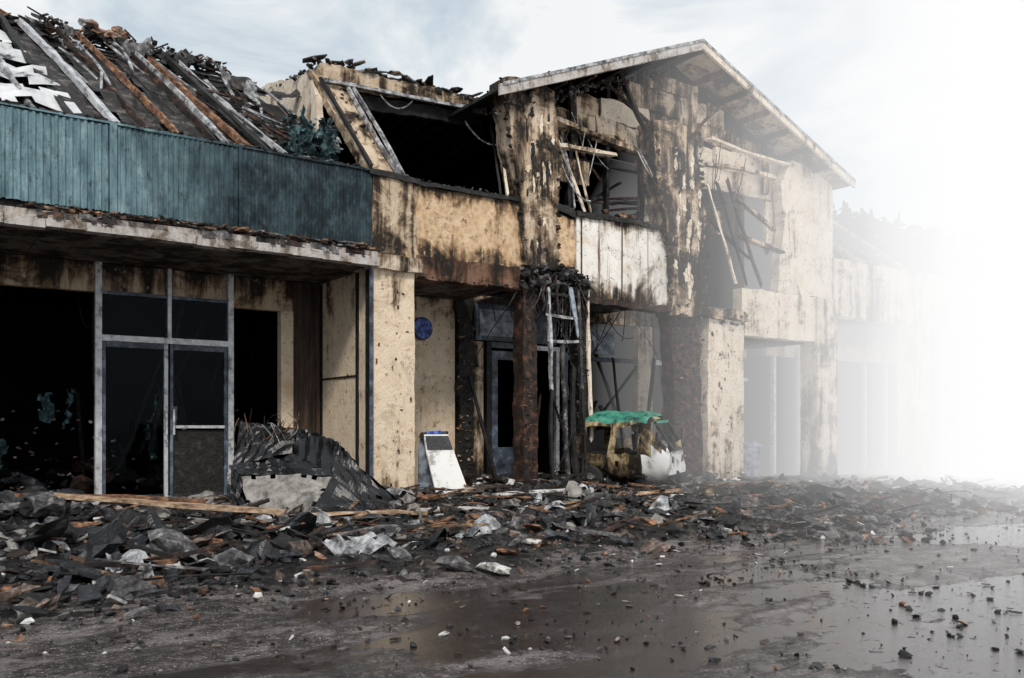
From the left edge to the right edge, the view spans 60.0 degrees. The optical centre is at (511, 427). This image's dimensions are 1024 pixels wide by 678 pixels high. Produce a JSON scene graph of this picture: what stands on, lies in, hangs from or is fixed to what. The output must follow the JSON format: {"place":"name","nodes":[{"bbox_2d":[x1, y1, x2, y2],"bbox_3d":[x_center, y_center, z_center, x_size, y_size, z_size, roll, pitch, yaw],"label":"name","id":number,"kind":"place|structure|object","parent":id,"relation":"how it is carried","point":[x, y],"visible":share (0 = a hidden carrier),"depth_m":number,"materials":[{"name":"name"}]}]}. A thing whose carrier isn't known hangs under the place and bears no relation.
{"place":"outdoors","nodes":[
{"label":"outdoors","id":0,"kind":"place"},
{"bbox_2d":[0,471,1023,677],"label":"ground","id":1,"kind":"structure","parent":0,"point":[843,641],"depth_m":5.13,"materials":[{"name":"grey asphalt"}]},
{"bbox_2d":[224,409,404,517],"bbox_3d":[-2.148,0.437,10.100,2.280,1.307,1.534,0,0,2],"label":"crumpled black tarp","id":2,"kind":"object","parent":1,"relation":"on","point":[330,472],"visible":0.85,"depth_m":10.09,"materials":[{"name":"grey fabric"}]},
{"bbox_2d":[0,6,1023,504],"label":"burned shopping arcade","id":3,"kind":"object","parent":1,"relation":"on","point":[196,262],"visible":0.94,"depth_m":15.00,"materials":[{"name":"beige concrete"}]},
{"bbox_2d":[414,317,432,339],"bbox_3d":[-1.503,-1.640,14.715,0.380,0.380,0.120,0,0,-35],"label":"round wall sign","id":4,"kind":"object","parent":3,"relation":"attached to","point":[423,328],"visible":0.91,"depth_m":14.66,"materials":[{"name":"blue metal"}]},
{"bbox_2d":[0,466,1023,677],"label":"rubble","id":5,"kind":"object","parent":1,"relation":"on","point":[35,520],"visible":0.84,"depth_m":8.07,"materials":[{"name":"black concrete"}]},
{"bbox_2d":[14,492,287,514],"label":"fallen planks","id":6,"kind":"object","parent":5,"relation":"on","point":[186,503],"visible":0.87,"depth_m":8.90,"materials":[{"name":"brown wood"}]},
{"bbox_2d":[188,480,791,523],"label":"fallen boards","id":7,"kind":"object","parent":5,"relation":"on","point":[424,511],"visible":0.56,"depth_m":11.65,"materials":[{"name":"brown wood"}]},
{"bbox_2d":[545,286,596,486],"bbox_3d":[0.901,-0.476,13.933,0.768,3.522,0.450,0,0,-35],"label":"charred metal frame","id":8,"kind":"object","parent":1,"relation":"on","point":[582,456],"visible":0.94,"depth_m":13.99,"materials":[{"name":"grey metal"}]},
{"bbox_2d":[0,0,1023,374],"label":"sky","id":9,"kind":"structure","parent":0,"point":[921,102],"materials":[{"name":"white"}]},
{"bbox_2d":[101,463,1023,506],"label":"pavement","id":10,"kind":"structure","parent":0,"point":[893,473],"depth_m":20.76,"materials":[{"name":"concrete"}]},
{"bbox_2d":[418,430,465,493],"bbox_3d":[-1.028,0.561,12.859,0.611,1.037,0.760,0,0,-35],"label":"sandwich board sign","id":11,"kind":"object","parent":10,"relation":"on","point":[438,466],"visible":0.86,"depth_m":12.75,"materials":[{"name":"white metal"}]},
{"bbox_2d":[571,410,686,486],"bbox_3d":[1.931,0.392,14.440,1.698,1.341,1.442,1,2,27],"label":"wrecked auto rickshaw","id":12,"kind":"object","parent":10,"relation":"on","point":[657,458],"visible":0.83,"depth_m":14.06,"materials":[{"name":"yellow paint"}]},
{"bbox_2d":[743,441,761,476],"bbox_3d":[4.802,0.640,18.027,0.560,0.720,0.560,0,0,-35],"label":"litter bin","id":13,"kind":"object","parent":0,"point":[752,450],"visible":0.62,"depth_m":17.82,"materials":[{"name":"grey paint"}]}
]}

